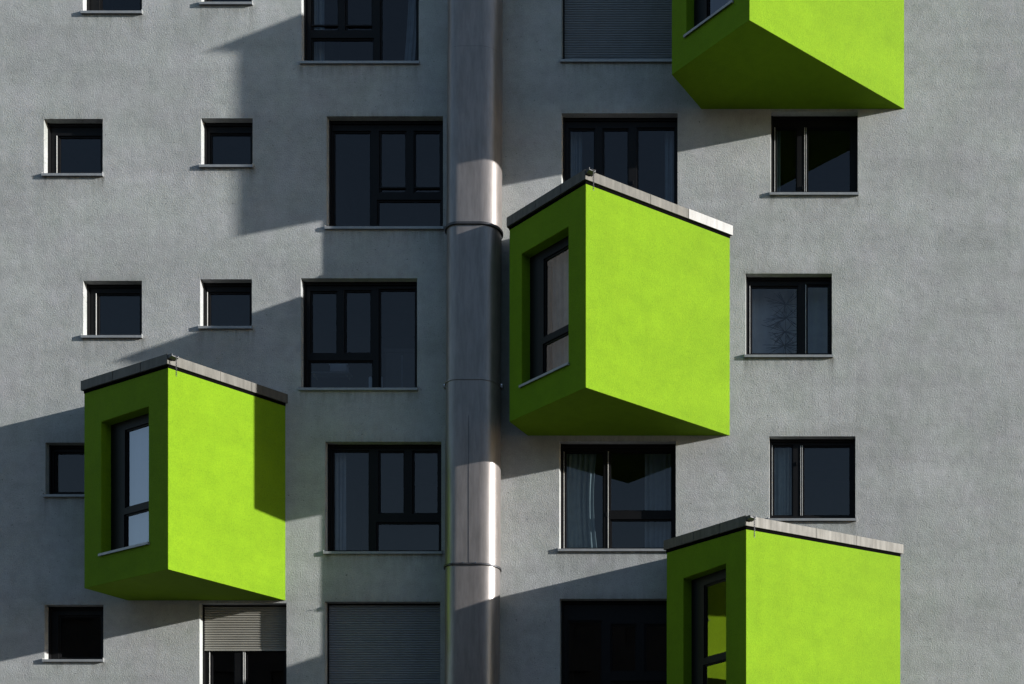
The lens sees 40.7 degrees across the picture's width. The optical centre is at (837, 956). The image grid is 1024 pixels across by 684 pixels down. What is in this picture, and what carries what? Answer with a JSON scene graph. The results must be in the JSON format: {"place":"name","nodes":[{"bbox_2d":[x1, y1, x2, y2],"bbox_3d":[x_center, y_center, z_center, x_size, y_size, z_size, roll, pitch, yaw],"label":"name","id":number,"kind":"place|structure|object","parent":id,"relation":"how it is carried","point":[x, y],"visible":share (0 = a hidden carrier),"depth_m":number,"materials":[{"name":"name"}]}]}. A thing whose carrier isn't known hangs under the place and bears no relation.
{"place":"outdoors","nodes":[
{"label":"outdoors","id":0,"kind":"place"},
{"bbox_2d":[329,364,349,371],"bbox_3d":[-9.164,-10.814,24.079,0.328,0.136,0.118,0,0,0],"label":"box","id":1,"kind":"object","parent":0,"point":[339,367],"visible":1,"depth_m":24.03,"materials":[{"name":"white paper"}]},
{"label":"ground","id":2,"kind":"structure","parent":0,"visible":0},
{"bbox_2d":[0,0,1023,683],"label":"apartment building","id":3,"kind":"structure","parent":2,"relation":"on","point":[238,208],"depth_m":23.51,"materials":[{"name":"grey paint"}]},
{"bbox_2d":[43,445,83,496],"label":"window","id":4,"kind":"structure","parent":3,"relation":"in","point":[66,463],"depth_m":24.33,"materials":[{"name":"black glass"}]},
{"bbox_2d":[41,123,103,176],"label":"window","id":5,"kind":"structure","parent":3,"relation":"in","point":[73,149],"depth_m":23.69,"materials":[{"name":"black glass"}]},
{"bbox_2d":[42,607,103,661],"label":"window","id":6,"kind":"structure","parent":3,"relation":"in","point":[75,634],"depth_m":23.73,"materials":[{"name":"black glass"}]},
{"bbox_2d":[80,0,142,14],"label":"window","id":7,"kind":"structure","parent":3,"relation":"in","point":[93,6],"depth_m":24.69,"materials":[{"name":"black glass"}]},
{"bbox_2d":[81,284,142,338],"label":"window","id":8,"kind":"structure","parent":3,"relation":"in","point":[113,311],"depth_m":24.33,"materials":[{"name":"black glass"}]},
{"bbox_2d":[129,426,148,545],"bbox_3d":[-11.896,-8.011,22.404,1.247,2.273,0.028,0,0,29],"label":"window blind","id":9,"kind":"object","parent":3,"relation":"attached to","point":[139,477],"depth_m":22.44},
{"bbox_2d":[81,353,287,599],"bbox_3d":[-11.506,-8.248,22.514,3.267,3.701,2.002,0,0,0],"label":"bay window","id":10,"kind":"structure","parent":3,"relation":"in","point":[215,506],"depth_m":22.48,"materials":[{"name":"paint"}]},
{"bbox_2d":[198,283,252,328],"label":"window","id":11,"kind":"structure","parent":3,"relation":"in","point":[225,305],"depth_m":24.32,"materials":[{"name":"black glass"}]},
{"bbox_2d":[199,0,252,4],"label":"window","id":12,"kind":"structure","parent":3,"relation":"in","point":[205,1],"depth_m":23.46,"materials":[{"name":"grey glass"}]},
{"bbox_2d":[199,122,253,167],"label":"window","id":13,"kind":"structure","parent":3,"relation":"in","point":[225,144],"depth_m":23.69,"materials":[{"name":"black glass"}]},
{"bbox_2d":[203,605,286,683],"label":"window","id":14,"kind":"structure","parent":3,"relation":"in","point":[243,644],"depth_m":23.64,"materials":[{"name":"grey glass"}]},
{"bbox_2d":[314,0,323,60],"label":"curtain","id":15,"kind":"object","parent":3,"relation":"hanging from","point":[318,20],"visible":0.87,"depth_m":23.88,"materials":[{"name":"white fabric"}]},
{"bbox_2d":[311,372,352,379],"bbox_3d":[-9.314,-10.695,24.107,0.704,0.072,0.188,0,0,0],"label":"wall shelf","id":16,"kind":"object","parent":3,"relation":"attached to","point":[317,375],"depth_m":24.07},
{"bbox_2d":[335,453,345,549],"bbox_3d":[-9.108,-8.317,23.871,0.288,2.029,0.060,0,0,0],"label":"curtain","id":17,"kind":"object","parent":3,"relation":"hanging from","point":[340,501],"visible":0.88,"depth_m":23.87,"materials":[{"name":"grey fabric"}]},
{"bbox_2d":[299,282,417,390],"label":"window","id":18,"kind":"structure","parent":3,"relation":"in","point":[352,324],"depth_m":24.46,"materials":[{"name":"black glass"}]},
{"bbox_2d":[299,0,419,64],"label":"window","id":19,"kind":"structure","parent":3,"relation":"in","point":[355,31],"depth_m":24.94,"materials":[{"name":"black glass"}]},
{"bbox_2d":[369,376,371,386],"bbox_3d":[-8.496,-10.446,23.817,0.064,0.214,0.016,0,0,0],"label":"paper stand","id":20,"kind":"object","parent":3,"relation":"on","point":[370,381],"visible":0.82,"depth_m":23.81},
{"bbox_2d":[323,444,441,553],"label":"window","id":21,"kind":"structure","parent":3,"relation":"in","point":[393,492],"depth_m":24.80,"materials":[{"name":"black glass"}]},
{"bbox_2d":[327,604,439,683],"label":"window","id":22,"kind":"structure","parent":3,"relation":"in","point":[367,643],"depth_m":23.64,"materials":[{"name":"grey metal"}]},
{"bbox_2d":[325,120,443,229],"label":"window","id":23,"kind":"structure","parent":3,"relation":"in","point":[383,174],"depth_m":24.51,"materials":[{"name":"black glass"}]},
{"bbox_2d":[404,0,415,60],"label":"curtain","id":24,"kind":"object","parent":3,"relation":"hanging from","point":[410,41],"visible":0.87,"depth_m":23.89,"materials":[{"name":"white fabric"}]},
{"bbox_2d":[443,0,503,683],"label":"ventilation duct","id":25,"kind":"object","parent":3,"relation":"attached to","point":[473,386],"visible":1,"depth_m":22.90,"materials":[{"name":"metal"}]},
{"bbox_2d":[552,250,568,368],"bbox_3d":[-4.572,-10.970,22.375,0.917,2.248,0.062,0,0,41],"label":"curtain","id":26,"kind":"object","parent":3,"relation":"hanging from","point":[560,347],"visible":0.42,"depth_m":22.51,"materials":[{"name":"white fabric"}]},
{"bbox_2d":[571,132,581,176],"bbox_3d":[-4.794,-14.336,23.873,0.273,2.053,0.064,0,0,0],"label":"curtain","id":27,"kind":"object","parent":3,"relation":"hanging from","point":[576,152],"visible":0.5,"depth_m":23.87,"materials":[{"name":"white fabric"}]},
{"bbox_2d":[567,454,596,547],"bbox_3d":[-4.661,-8.334,23.837,0.589,1.971,0.086,0,0,0],"label":"curtain","id":28,"kind":"object","parent":3,"relation":"hanging from","point":[581,533],"visible":0.94,"depth_m":23.84,"materials":[{"name":"grey fabric"}]},
{"bbox_2d":[561,601,666,683],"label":"window","id":29,"kind":"structure","parent":3,"relation":"in","point":[603,642],"depth_m":23.69,"materials":[{"name":"black glass"}]},
{"bbox_2d":[560,0,671,62],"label":"window","id":30,"kind":"structure","parent":3,"relation":"in","point":[593,30],"depth_m":23.64,"materials":[{"name":"grey metal"}]},
{"bbox_2d":[558,444,675,551],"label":"window","id":31,"kind":"structure","parent":3,"relation":"in","point":[620,514],"depth_m":23.71,"materials":[{"name":"black glass"}]},
{"bbox_2d":[507,167,732,435],"bbox_3d":[-3.834,-11.240,22.450,3.910,3.764,2.130,0,0,0],"label":"bay window","id":32,"kind":"structure","parent":3,"relation":"in","point":[648,328],"depth_m":22.51,"materials":[{"name":"paint"}]},
{"bbox_2d":[563,117,677,204],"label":"window","id":33,"kind":"structure","parent":3,"relation":"in","point":[630,152],"depth_m":23.72,"materials":[{"name":"black glass"}]},
{"bbox_2d":[645,454,670,547],"bbox_3d":[-3.246,-8.345,23.873,0.536,1.973,0.070,0,0,0],"label":"curtain","id":34,"kind":"object","parent":3,"relation":"hanging from","point":[657,482],"visible":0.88,"depth_m":23.87,"materials":[{"name":"grey fabric"}]},
{"bbox_2d":[665,131,673,202],"bbox_3d":[-3.036,-14.336,23.868,0.224,2.053,0.056,0,0,0],"label":"curtain","id":35,"kind":"object","parent":3,"relation":"hanging from","point":[669,166],"visible":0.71,"depth_m":23.87,"materials":[{"name":"white fabric"}]},
{"bbox_2d":[777,131,780,191],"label":"curtain","id":36,"kind":"object","parent":3,"relation":"hanging from","point":[778,161],"visible":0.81,"depth_m":23.83,"materials":[{"name":"grey fabric"}]},
{"bbox_2d":[763,291,796,352],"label":"bare twigs","id":37,"kind":"object","parent":3,"relation":"in","point":[783,319],"visible":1,"depth_m":23.85,"materials":[{"name":"plant"}]},
{"bbox_2d":[774,448,790,514],"bbox_3d":[-1.031,-8.664,23.839,0.384,1.550,0.071,0,0,0],"label":"curtain","id":38,"kind":"object","parent":3,"relation":"hanging from","point":[782,481],"visible":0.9,"depth_m":23.84,"materials":[{"name":"white fabric"}]},
{"bbox_2d":[664,515,903,683],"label":"bay window","id":39,"kind":"structure","parent":3,"relation":"in","point":[788,603],"depth_m":22.23,"materials":[{"name":"paint"}]},
{"bbox_2d":[672,0,903,108],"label":"bay window","id":40,"kind":"structure","parent":3,"relation":"in","point":[733,54],"depth_m":22.57,"materials":[{"name":"paint"}]},
{"bbox_2d":[744,277,832,357],"bbox_3d":[-0.876,-11.510,23.600,1.587,1.519,0.268,0,0,0],"label":"window","id":41,"kind":"structure","parent":3,"relation":"in","point":[802,284],"depth_m":23.67,"materials":[{"name":"black metal"}]},
{"bbox_2d":[752,288,827,352],"bbox_3d":[-0.889,-11.732,24.011,1.545,1.521,0.041,0,0,0],"label":"curtain","id":42,"kind":"object","parent":3,"relation":"hanging from","point":[762,337],"visible":0.59,"depth_m":24.01,"materials":[{"name":"white fabric"}]},
{"bbox_2d":[768,439,855,520],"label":"window","id":43,"kind":"structure","parent":3,"relation":"in","point":[822,470],"depth_m":24.46,"materials":[{"name":"black glass"}]},
{"bbox_2d":[770,116,858,195],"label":"window","id":44,"kind":"structure","parent":3,"relation":"in","point":[819,154],"depth_m":24.29,"materials":[{"name":"black glass"}]}
]}

